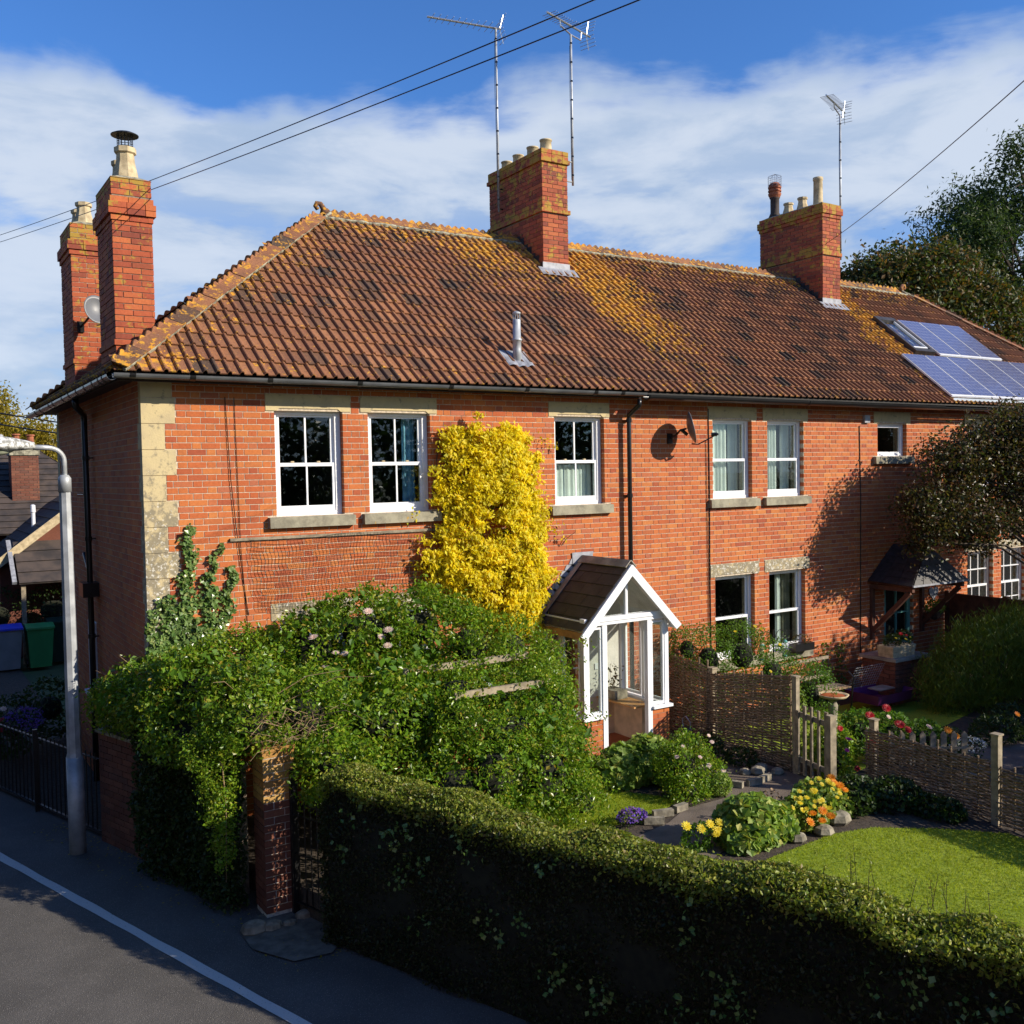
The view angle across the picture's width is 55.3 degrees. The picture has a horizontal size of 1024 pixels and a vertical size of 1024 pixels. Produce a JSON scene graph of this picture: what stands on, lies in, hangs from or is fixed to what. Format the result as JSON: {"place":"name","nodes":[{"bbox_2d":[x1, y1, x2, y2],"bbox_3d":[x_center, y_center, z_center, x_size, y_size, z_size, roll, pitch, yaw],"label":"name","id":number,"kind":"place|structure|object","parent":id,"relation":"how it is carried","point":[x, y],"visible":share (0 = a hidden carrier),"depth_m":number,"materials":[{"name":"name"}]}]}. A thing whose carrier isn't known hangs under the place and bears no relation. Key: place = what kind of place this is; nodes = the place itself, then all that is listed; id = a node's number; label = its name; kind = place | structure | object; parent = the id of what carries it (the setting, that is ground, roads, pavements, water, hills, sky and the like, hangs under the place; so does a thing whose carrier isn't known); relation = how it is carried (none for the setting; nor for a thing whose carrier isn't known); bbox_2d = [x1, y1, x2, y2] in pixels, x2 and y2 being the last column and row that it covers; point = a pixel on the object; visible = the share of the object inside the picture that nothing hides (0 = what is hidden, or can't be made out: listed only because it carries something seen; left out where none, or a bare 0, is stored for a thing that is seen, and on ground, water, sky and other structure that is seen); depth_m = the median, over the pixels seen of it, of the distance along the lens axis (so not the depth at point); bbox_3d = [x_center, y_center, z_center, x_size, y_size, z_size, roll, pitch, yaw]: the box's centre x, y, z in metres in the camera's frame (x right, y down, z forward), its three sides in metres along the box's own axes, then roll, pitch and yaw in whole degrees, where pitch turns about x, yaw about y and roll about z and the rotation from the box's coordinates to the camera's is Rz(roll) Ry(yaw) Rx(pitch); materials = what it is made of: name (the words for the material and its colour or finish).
{"place":"outdoors","nodes":[
{"label":"outdoors","id":0,"kind":"place"},
{"bbox_2d":[20,657,65,726],"bbox_3d":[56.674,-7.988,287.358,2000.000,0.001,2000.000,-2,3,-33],"label":"ground","id":1,"kind":"structure","parent":0,"point":[55,669],"depth_m":22.59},
{"bbox_2d":[0,380,31,439],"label":"birch tree","id":2,"kind":"object","parent":1,"relation":"on","point":[6,409],"visible":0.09,"depth_m":39.95,"materials":[{"name":"yellow plant"}]},
{"bbox_2d":[0,409,57,461],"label":"birch tree","id":3,"kind":"object","parent":1,"relation":"on","point":[43,438],"visible":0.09,"depth_m":39.57,"materials":[{"name":"yellow plant"}]},
{"bbox_2d":[0,434,61,663],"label":"cottage","id":4,"kind":"structure","parent":1,"relation":"on","point":[30,550],"depth_m":25.28,"materials":[{"name":"brick"}]},
{"bbox_2d":[22,622,54,667],"bbox_3d":[-11.256,3.172,23.248,0.614,1.068,0.830,-2,3,-33],"label":"wheelie bin","id":5,"kind":"object","parent":1,"relation":"on","point":[39,641],"visible":0.99,"depth_m":22.98,"materials":[{"name":"green plastic"}]},
{"bbox_2d":[43,616,63,661],"bbox_3d":[-11.079,3.119,23.954,0.639,1.112,0.862,-2,3,-33],"label":"wheelie bin","id":6,"kind":"object","parent":1,"relation":"on","point":[58,647],"visible":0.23,"depth_m":23.62,"materials":[{"name":"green plastic"}]},
{"bbox_2d":[840,227,1023,346],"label":"maple tree","id":7,"kind":"object","parent":1,"relation":"on","point":[947,277],"visible":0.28,"depth_m":30.11,"materials":[{"name":"green plant"}]},
{"bbox_2d":[903,119,1023,325],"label":"ash tree","id":8,"kind":"object","parent":1,"relation":"on","point":[985,219],"visible":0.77,"depth_m":33.87,"materials":[{"name":"green plant"}]},
{"bbox_2d":[0,669,101,834],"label":"side yard gravel","id":9,"kind":"structure","parent":0,"point":[12,681],"depth_m":14.90,"materials":[{"name":"grey gravel"}]},
{"bbox_2d":[0,623,22,670],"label":"wheelie bin","id":10,"kind":"object","parent":9,"relation":"on","point":[10,644],"visible":1,"depth_m":22.71,"materials":[{"name":"blue plastic"}]},
{"bbox_2d":[0,583,62,637],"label":"yard shrub","id":11,"kind":"object","parent":9,"relation":"on","point":[52,608],"visible":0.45,"depth_m":24.26,"materials":[{"name":"green plant"}]},
{"bbox_2d":[0,674,65,759],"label":"yard shrub","id":12,"kind":"object","parent":9,"relation":"on","point":[50,706],"visible":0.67,"depth_m":16.20,"materials":[{"name":"green plant"}]},
{"bbox_2d":[0,789,532,1023],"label":"road","id":13,"kind":"structure","parent":0,"point":[64,960],"depth_m":8.95,"materials":[{"name":"grey asphalt"}]},
{"bbox_2d":[0,434,86,855],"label":"street lamp","id":14,"kind":"object","parent":13,"relation":"on","point":[76,800],"visible":1,"depth_m":11.53,"materials":[{"name":"metal"}]},
{"bbox_2d":[0,721,101,831],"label":"iron railings","id":15,"kind":"object","parent":13,"relation":"on","point":[36,769],"visible":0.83,"depth_m":13.11,"materials":[{"name":"black metal"}]},
{"bbox_2d":[0,705,45,760],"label":"geraniums","id":16,"kind":"object","parent":15,"relation":"attached to","point":[3,708],"visible":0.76,"depth_m":14.73,"materials":[{"name":"purple plant"}]},
{"bbox_2d":[0,852,311,1023],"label":"white edge line","id":17,"kind":"object","parent":13,"relation":"on","point":[231,984],"visible":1,"depth_m":9.24,"materials":[{"name":"paint"}]},
{"bbox_2d":[95,726,249,899],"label":"garden wall","id":18,"kind":"structure","parent":13,"relation":"on","point":[117,761],"depth_m":11.70,"materials":[{"name":"brick"}]},
{"bbox_2d":[126,712,249,915],"bbox_3d":[-3.658,3.175,10.615,2.287,1.807,0.340,1,3,41],"label":"street ivy","id":19,"kind":"object","parent":18,"relation":"attached to","point":[196,866],"visible":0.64,"depth_m":10.54,"materials":[{"name":"green plant"}]},
{"bbox_2d":[251,739,294,917],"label":"gate pillar","id":20,"kind":"structure","parent":13,"relation":"on","point":[272,842],"depth_m":9.85,"materials":[{"name":"brick"}]},
{"bbox_2d":[240,912,337,960],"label":"gateway paving","id":21,"kind":"structure","parent":13,"relation":"on","point":[294,945],"depth_m":9.33,"materials":[{"name":"grey stone"}]},
{"bbox_2d":[240,919,265,935],"bbox_3d":[-2.512,4.055,9.539,0.260,0.124,0.213,-2,3,-33],"label":"foot stone","id":22,"kind":"object","parent":21,"relation":"on","point":[253,927],"visible":1,"depth_m":9.47,"materials":[{"name":"grey stone"}]},
{"bbox_2d":[288,768,327,912],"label":"iron gate","id":23,"kind":"structure","parent":21,"relation":"on","point":[295,815],"depth_m":9.87,"materials":[{"name":"black metal"}]},
{"bbox_2d":[0,0,1023,439],"label":"sky","id":24,"kind":"structure","parent":0,"point":[684,111],"materials":[{"name":"blue"}]},
{"bbox_2d":[82,675,1023,922],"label":"garden soil","id":25,"kind":"structure","parent":0,"point":[912,820],"depth_m":11.39,"materials":[{"name":"brown soil"}]},
{"bbox_2d":[74,618,400,814],"bbox_3d":[-3.094,2.509,10.855,2.271,2.551,4.603,-3,3,-44],"label":"rambling rose","id":26,"kind":"object","parent":25,"relation":"on","point":[246,708],"visible":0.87,"depth_m":10.21,"materials":[{"name":"green plant"}]},
{"bbox_2d":[175,723,247,878],"bbox_3d":[-3.009,2.902,9.803,0.711,1.582,0.655,-2,3,-33],"label":"hanging spray","id":27,"kind":"object","parent":26,"relation":"hanging from","point":[193,756],"visible":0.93,"depth_m":9.69,"materials":[{"name":"green plant"}]},
{"bbox_2d":[249,572,519,797],"bbox_3d":[-1.230,2.250,11.670,3.643,2.940,2.528,-2,3,-33],"label":"climbing rose","id":28,"kind":"object","parent":25,"relation":"on","point":[392,710],"visible":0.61,"depth_m":11.46,"materials":[{"name":"green plant"}]},
{"bbox_2d":[402,652,550,797],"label":"wooden arch","id":29,"kind":"structure","parent":25,"relation":"on","point":[504,688],"depth_m":11.38,"materials":[{"name":"brown wood"}]},
{"bbox_2d":[400,606,619,830],"bbox_3d":[0.041,2.490,11.550,2.343,2.419,3.840,0,3,27],"label":"honeysuckle","id":30,"kind":"object","parent":25,"relation":"on","point":[545,738],"visible":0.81,"depth_m":11.00,"materials":[{"name":"green plant"}]},
{"bbox_2d":[25,130,1023,815],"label":"terrace house","id":31,"kind":"structure","parent":25,"relation":"on","point":[325,370],"depth_m":15.02,"materials":[{"name":"red brick"}]},
{"bbox_2d":[77,295,99,332],"bbox_3d":[-6.244,-2.999,14.658,0.401,0.504,0.917,-2,3,-33],"label":"satellite dish","id":32,"kind":"object","parent":31,"relation":"attached to","point":[92,307],"visible":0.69,"depth_m":14.64,"materials":[{"name":"grey metal"}]},
{"bbox_2d":[144,523,239,669],"bbox_3d":[-3.751,1.063,11.499,1.130,1.870,0.149,-2,3,-33],"label":"wall ivy","id":33,"kind":"object","parent":31,"relation":"attached to","point":[178,623],"depth_m":11.48,"materials":[{"name":"green plant"}]},
{"bbox_2d":[1,0,594,234],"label":"overhead cable","id":34,"kind":"object","parent":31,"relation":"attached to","point":[359,97],"visible":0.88,"depth_m":8.84,"materials":[{"name":"black plastic"}]},
{"bbox_2d":[274,411,341,515],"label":"window","id":35,"kind":"structure","parent":31,"relation":"in","point":[284,508],"depth_m":12.55,"materials":[{"name":"white paint"}]},
{"bbox_2d":[1,0,639,241],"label":"overhead cable","id":36,"kind":"object","parent":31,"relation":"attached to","point":[387,99],"visible":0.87,"depth_m":8.55,"materials":[{"name":"black plastic"}]},
{"bbox_2d":[230,528,438,541],"bbox_3d":[-2.194,0.286,12.521,2.850,0.035,0.032,-2,3,-33],"label":"wall batten","id":37,"kind":"object","parent":31,"relation":"attached to","point":[318,535],"depth_m":12.38,"materials":[{"name":"brown wood"}]},
{"bbox_2d":[250,532,439,611],"bbox_3d":[-2.077,0.739,12.560,2.599,0.951,0.033,-2,3,-33],"label":"climbing net","id":38,"kind":"object","parent":37,"relation":"hanging from","point":[290,570],"visible":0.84,"depth_m":12.42,"materials":[{"name":"brown fabric"}]},
{"bbox_2d":[287,413,427,512],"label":"window","id":39,"kind":"structure","parent":31,"relation":"in","point":[397,442],"depth_m":13.51,"materials":[{"name":"white paint"}]},
{"bbox_2d":[427,13,505,211],"bbox_3d":[-0.809,-7.334,17.784,1.479,3.602,0.422,-2,2,-23],"label":"tv aerial","id":40,"kind":"object","parent":31,"relation":"attached to","point":[496,85],"visible":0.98,"depth_m":17.97,"materials":[{"name":"metal"}]},
{"bbox_2d":[407,411,574,684],"bbox_3d":[-0.173,1.092,13.663,2.740,4.996,0.620,-2,3,-33],"label":"golden creeper","id":41,"kind":"object","parent":31,"relation":"attached to","point":[512,457],"visible":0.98,"depth_m":13.39,"materials":[{"name":"yellow plant"}]},
{"bbox_2d":[543,11,595,185],"bbox_3d":[1.060,-7.559,17.825,0.372,3.142,1.340,1,3,39],"label":"tv aerial","id":42,"kind":"object","parent":31,"relation":"attached to","point":[570,88],"visible":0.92,"depth_m":17.86,"materials":[{"name":"metal"}]},
{"bbox_2d":[554,417,600,504],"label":"window","id":43,"kind":"structure","parent":31,"relation":"in","point":[577,439],"depth_m":14.86,"materials":[{"name":"white paint"}]},
{"bbox_2d":[535,551,680,767],"bbox_3d":[1.356,2.123,14.226,1.810,3.032,1.295,-2,3,-33],"label":"porch","id":44,"kind":"object","parent":31,"relation":"attached to","point":[594,599],"visible":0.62,"depth_m":14.07,"materials":[{"name":"white wood"}]},
{"bbox_2d":[549,626,575,709],"bbox_3d":[0.722,2.452,14.564,0.500,1.930,0.060,-2,3,-33],"label":"window","id":45,"kind":"structure","parent":44,"relation":"in","point":[572,650],"depth_m":14.64,"materials":[{"name":"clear glass"}]},
{"bbox_2d":[608,686,627,699],"bbox_3d":[1.542,2.722,14.692,0.240,0.128,0.320,-2,3,-33],"label":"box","id":46,"kind":"object","parent":44,"relation":"on","point":[617,693],"visible":0.71,"depth_m":14.57,"materials":[{"name":"beige cardboard"}]},
{"bbox_2d":[667,412,718,444],"bbox_3d":[2.818,-1.313,15.304,0.793,0.523,0.416,0,3,26],"label":"satellite dish","id":47,"kind":"object","parent":31,"relation":"attached to","point":[690,428],"visible":1,"depth_m":15.28,"materials":[{"name":"grey metal"}]},
{"bbox_2d":[712,420,747,498],"bbox_3d":[3.568,-0.886,16.434,0.890,1.310,0.235,-2,3,-33],"label":"window","id":48,"kind":"structure","parent":31,"relation":"in","point":[719,426],"depth_m":16.51,"materials":[{"name":"white paint"}]},
{"bbox_2d":[715,574,750,659],"bbox_3d":[3.680,1.762,16.494,0.910,1.410,0.090,-2,3,-33],"label":"window","id":49,"kind":"structure","parent":31,"relation":"in","point":[747,577],"depth_m":16.67,"materials":[{"name":"white paint"}]},
{"bbox_2d":[726,421,799,496],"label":"window","id":50,"kind":"structure","parent":31,"relation":"in","point":[778,432],"depth_m":17.24,"materials":[{"name":"white paint"}]},
{"bbox_2d":[820,94,851,259],"bbox_3d":[7.112,-7.407,21.469,0.378,3.592,1.330,1,3,38],"label":"tv aerial","id":51,"kind":"object","parent":31,"relation":"attached to","point":[840,117],"visible":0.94,"depth_m":21.69,"materials":[{"name":"metal"}]},
{"bbox_2d":[877,423,902,455],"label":"window","id":52,"kind":"structure","parent":31,"relation":"in","point":[885,431],"depth_m":19.34,"materials":[{"name":"white paint"}]},
{"bbox_2d":[884,590,909,642],"bbox_3d":[7.356,2.198,18.856,0.950,2.100,0.160,-2,3,-33],"label":"teal door","id":53,"kind":"structure","parent":31,"relation":"attached to","point":[894,622],"depth_m":18.94,"materials":[{"name":"paint"}]},
{"bbox_2d":[868,544,969,639],"bbox_3d":[7.612,1.488,18.266,1.724,1.757,0.975,-2,3,-33],"label":"door canopy","id":54,"kind":"object","parent":31,"relation":"attached to","point":[893,571],"visible":0.89,"depth_m":18.06,"materials":[{"name":"tile"}]},
{"bbox_2d":[824,80,1023,244],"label":"overhead cable","id":55,"kind":"object","parent":31,"relation":"attached to","point":[939,154],"visible":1,"depth_m":12.09,"materials":[{"name":"black plastic"}]},
{"bbox_2d":[897,320,1001,360],"bbox_3d":[9.762,-3.783,21.734,2.295,0.980,1.095,-2,3,-33],"label":"solar array","id":56,"kind":"object","parent":31,"relation":"attached to","point":[947,341],"visible":0.95,"depth_m":21.66,"materials":[{"name":"glass"}]},
{"bbox_2d":[901,353,1023,402],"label":"solar array","id":57,"kind":"object","parent":31,"relation":"on","point":[964,379],"visible":0.98,"depth_m":20.18,"materials":[{"name":"glass"}]},
{"bbox_2d":[967,550,988,596],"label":"window","id":58,"kind":"structure","parent":31,"relation":"in","point":[985,568],"depth_m":20.44,"materials":[{"name":"white paint"}]},
{"bbox_2d":[967,547,1020,599],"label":"window","id":59,"kind":"structure","parent":31,"relation":"in","point":[1006,560],"depth_m":21.09,"materials":[{"name":"white paint"}]},
{"bbox_2d":[535,791,672,828],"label":"side lawn","id":60,"kind":"structure","parent":25,"relation":"on","point":[632,800],"depth_m":12.03,"materials":[{"name":"green plant"}]},
{"bbox_2d":[615,806,647,827],"bbox_3d":[1.406,3.556,11.441,0.434,0.217,0.307,-2,3,-33],"label":"lobelia","id":61,"kind":"object","parent":25,"relation":"on","point":[632,811],"visible":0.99,"depth_m":11.38,"materials":[{"name":"purple plant"}]},
{"bbox_2d":[576,731,699,792],"bbox_3d":[1.627,3.295,13.006,1.728,0.694,0.972,-1,2,-5],"label":"mallow plant","id":62,"kind":"object","parent":25,"relation":"on","point":[629,764],"visible":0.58,"depth_m":12.72,"materials":[{"name":"green plant"}]},
{"bbox_2d":[315,761,1023,1023],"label":"hedge","id":63,"kind":"object","parent":25,"relation":"on","point":[462,891],"visible":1,"depth_m":7.29,"materials":[{"name":"green plant"}]},
{"bbox_2d":[668,655,709,738],"bbox_3d":[2.711,2.865,15.099,0.073,1.332,1.022,-2,3,-33],"label":"wattle hurdle","id":64,"kind":"object","parent":25,"relation":"on","point":[699,715],"visible":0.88,"depth_m":15.09,"materials":[{"name":"brown wicker"}]},
{"bbox_2d":[649,724,736,806],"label":"rose bush","id":65,"kind":"object","parent":25,"relation":"on","point":[683,765],"visible":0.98,"depth_m":12.39,"materials":[{"name":"green plant"}]},
{"bbox_2d":[679,818,723,852],"bbox_3d":[2.058,3.524,10.662,0.500,0.398,0.392,-1,2,-1],"label":"yellow dahlia","id":66,"kind":"object","parent":25,"relation":"on","point":[703,827],"visible":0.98,"depth_m":10.56,"materials":[{"name":"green plant"}]},
{"bbox_2d":[690,731,731,762],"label":"border plant","id":67,"kind":"object","parent":25,"relation":"on","point":[718,743],"visible":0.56,"depth_m":14.11,"materials":[{"name":"green plant"}]},
{"bbox_2d":[710,772,732,796],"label":"leafy seedling","id":68,"kind":"object","parent":25,"relation":"on","point":[722,776],"visible":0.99,"depth_m":12.34,"materials":[{"name":"green plant"}]},
{"bbox_2d":[724,744,759,767],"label":"border plant","id":69,"kind":"object","parent":25,"relation":"on","point":[733,750],"visible":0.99,"depth_m":13.57,"materials":[{"name":"green plant"}]},
{"bbox_2d":[703,670,792,771],"bbox_3d":[3.386,2.876,14.035,0.097,1.370,1.742,-2,3,-33],"label":"wattle hurdle","id":70,"kind":"object","parent":25,"relation":"on","point":[779,683],"visible":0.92,"depth_m":13.93,"materials":[{"name":"brown wicker"}]},
{"bbox_2d":[668,615,842,733],"bbox_3d":[3.709,2.540,15.338,2.743,1.858,1.356,-1,2,8],"label":"flowering shrub","id":71,"kind":"object","parent":25,"relation":"on","point":[742,655],"visible":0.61,"depth_m":15.19,"materials":[{"name":"green plant"}]},
{"bbox_2d":[710,790,800,856],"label":"mallow plant","id":72,"kind":"object","parent":25,"relation":"on","point":[755,823],"visible":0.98,"depth_m":10.63,"materials":[{"name":"green plant"}]},
{"bbox_2d":[791,675,800,773],"bbox_3d":[3.852,2.924,13.242,0.094,1.420,0.094,-2,3,-33],"label":"fence post","id":73,"kind":"object","parent":25,"relation":"on","point":[795,692],"visible":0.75,"depth_m":13.22,"materials":[{"name":"brown wood"}]},
{"bbox_2d":[795,706,836,781],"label":"wooden gate","id":74,"kind":"structure","parent":73,"relation":"attached to","point":[828,722],"depth_m":12.70,"materials":[{"name":"grey wood"}]},
{"bbox_2d":[782,773,854,832],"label":"bedding flowers","id":75,"kind":"object","parent":25,"relation":"on","point":[808,801],"visible":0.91,"depth_m":11.27,"materials":[{"name":"yellow plant"}]},
{"bbox_2d":[807,717,860,780],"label":"dahlia plant","id":76,"kind":"object","parent":25,"relation":"on","point":[845,766],"visible":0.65,"depth_m":13.05,"materials":[{"name":"green plant"}]},
{"bbox_2d":[830,809,851,825],"bbox_3d":[3.810,3.559,11.393,0.304,0.160,0.281,-2,3,-33],"label":"garden stone","id":77,"kind":"object","parent":25,"relation":"on","point":[843,818],"visible":0.72,"depth_m":11.28,"materials":[{"name":"beige stone"}]},
{"bbox_2d":[717,701,968,772],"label":"neighbour lawn","id":78,"kind":"structure","parent":25,"relation":"on","point":[911,711],"depth_m":16.19,"materials":[{"name":"green plant"}]},
{"bbox_2d":[778,653,853,709],"bbox_3d":[5.101,2.936,16.439,1.272,0.905,0.615,-2,3,-33],"label":"garden bench","id":79,"kind":"object","parent":78,"relation":"on","point":[840,686],"visible":0.38,"depth_m":16.60,"materials":[{"name":"brown wood"}]},
{"bbox_2d":[818,691,848,731],"bbox_3d":[4.902,3.112,14.903,0.470,0.675,0.470,-2,3,-33],"label":"bird bath","id":80,"kind":"object","parent":78,"relation":"on","point":[828,695],"visible":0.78,"depth_m":14.85,"materials":[{"name":"beige stone"}]},
{"bbox_2d":[845,663,916,705],"bbox_3d":[6.352,2.937,16.805,1.040,0.582,0.690,-2,3,-33],"label":"pet cage","id":81,"kind":"object","parent":78,"relation":"on","point":[869,694],"visible":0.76,"depth_m":16.72,"materials":[{"name":"purple plastic"}]},
{"bbox_2d":[836,704,949,756],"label":"dahlia plant","id":82,"kind":"object","parent":25,"relation":"on","point":[858,728],"visible":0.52,"depth_m":13.63,"materials":[{"name":"green plant"}]},
{"bbox_2d":[859,650,929,704],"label":"brick plinth","id":83,"kind":"structure","parent":25,"relation":"on","point":[895,672],"depth_m":17.12,"materials":[{"name":"brick"}]},
{"bbox_2d":[877,642,915,657],"bbox_3d":[6.787,2.433,17.241,0.636,0.196,0.336,-2,3,-33],"label":"flower trough","id":84,"kind":"object","parent":83,"relation":"on","point":[901,650],"visible":0.91,"depth_m":17.11,"materials":[{"name":"stone"}]},
{"bbox_2d":[882,629,913,645],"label":"trough flowers","id":85,"kind":"object","parent":84,"relation":"in","point":[898,636],"visible":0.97,"depth_m":17.20,"materials":[{"name":"green plant"}]},
{"bbox_2d":[822,772,968,824],"bbox_3d":[4.513,3.384,11.801,1.768,0.464,0.952,-1,2,11],"label":"foliage","id":86,"kind":"object","parent":25,"relation":"on","point":[915,797],"visible":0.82,"depth_m":11.62,"materials":[{"name":"green plant"}]},
{"bbox_2d":[862,727,990,821],"bbox_3d":[5.131,3.186,12.127,0.073,0.840,1.952,-2,3,-28],"label":"wattle hurdle","id":87,"kind":"object","parent":25,"relation":"on","point":[978,807],"visible":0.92,"depth_m":12.01,"materials":[{"name":"brown wicker"}]},
{"bbox_2d":[890,731,972,765],"bbox_3d":[5.752,3.254,13.418,1.116,0.480,0.079,-1,2,3],"label":"picket edging","id":88,"kind":"object","parent":25,"relation":"on","point":[964,747],"visible":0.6,"depth_m":13.42,"materials":[{"name":"grey wood"}]},
{"bbox_2d":[927,725,970,756],"bbox_3d":[6.188,3.234,13.945,0.875,0.516,0.625,-2,3,-33],"label":"orange dahlia","id":89,"kind":"object","parent":25,"relation":"on","point":[948,729],"visible":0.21,"depth_m":13.75,"materials":[{"name":"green plant"}]},
{"bbox_2d":[880,389,1023,574],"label":"garden tree","id":90,"kind":"object","parent":25,"relation":"on","point":[993,455],"visible":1,"depth_m":17.19,"materials":[{"name":"green plant"}]},
{"bbox_2d":[905,591,1023,716],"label":"broom shrub","id":91,"kind":"object","parent":25,"relation":"on","point":[984,688],"visible":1,"depth_m":16.31,"materials":[{"name":"green plant"}]},
{"bbox_2d":[944,590,1023,677],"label":"board fence","id":92,"kind":"object","parent":25,"relation":"on","point":[956,603],"visible":0.32,"depth_m":19.02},
{"bbox_2d":[965,701,1023,746],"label":"strap leaved plant","id":93,"kind":"object","parent":25,"relation":"on","point":[985,721],"visible":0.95,"depth_m":14.66,"materials":[{"name":"green plant"}]},
{"bbox_2d":[989,732,1003,825],"bbox_3d":[5.577,3.113,11.239,0.109,1.140,0.109,-2,3,-33],"label":"fence post","id":94,"kind":"object","parent":25,"relation":"on","point":[996,750],"visible":0.82,"depth_m":11.21,"materials":[{"name":"brown wood"}]},
{"bbox_2d":[995,766,1023,832],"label":"wattle hurdle","id":95,"kind":"object","parent":25,"relation":"on","point":[1006,790],"visible":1,"depth_m":11.04,"materials":[{"name":"brown wicker"}]},
{"bbox_2d":[563,750,886,866],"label":"garden path","id":96,"kind":"structure","parent":0,"point":[670,832],"depth_m":11.91,"materials":[{"name":"grey stone"}]},
{"bbox_2d":[757,826,1023,940],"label":"front lawn","id":97,"kind":"structure","parent":0,"point":[943,868],"depth_m":10.12,"materials":[{"name":"green plant"}]},
{"bbox_2d":[959,711,1023,780],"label":"neighbour path","id":98,"kind":"structure","parent":0,"point":[1012,756],"depth_m":13.99,"materials":[{"name":"grey concrete"}]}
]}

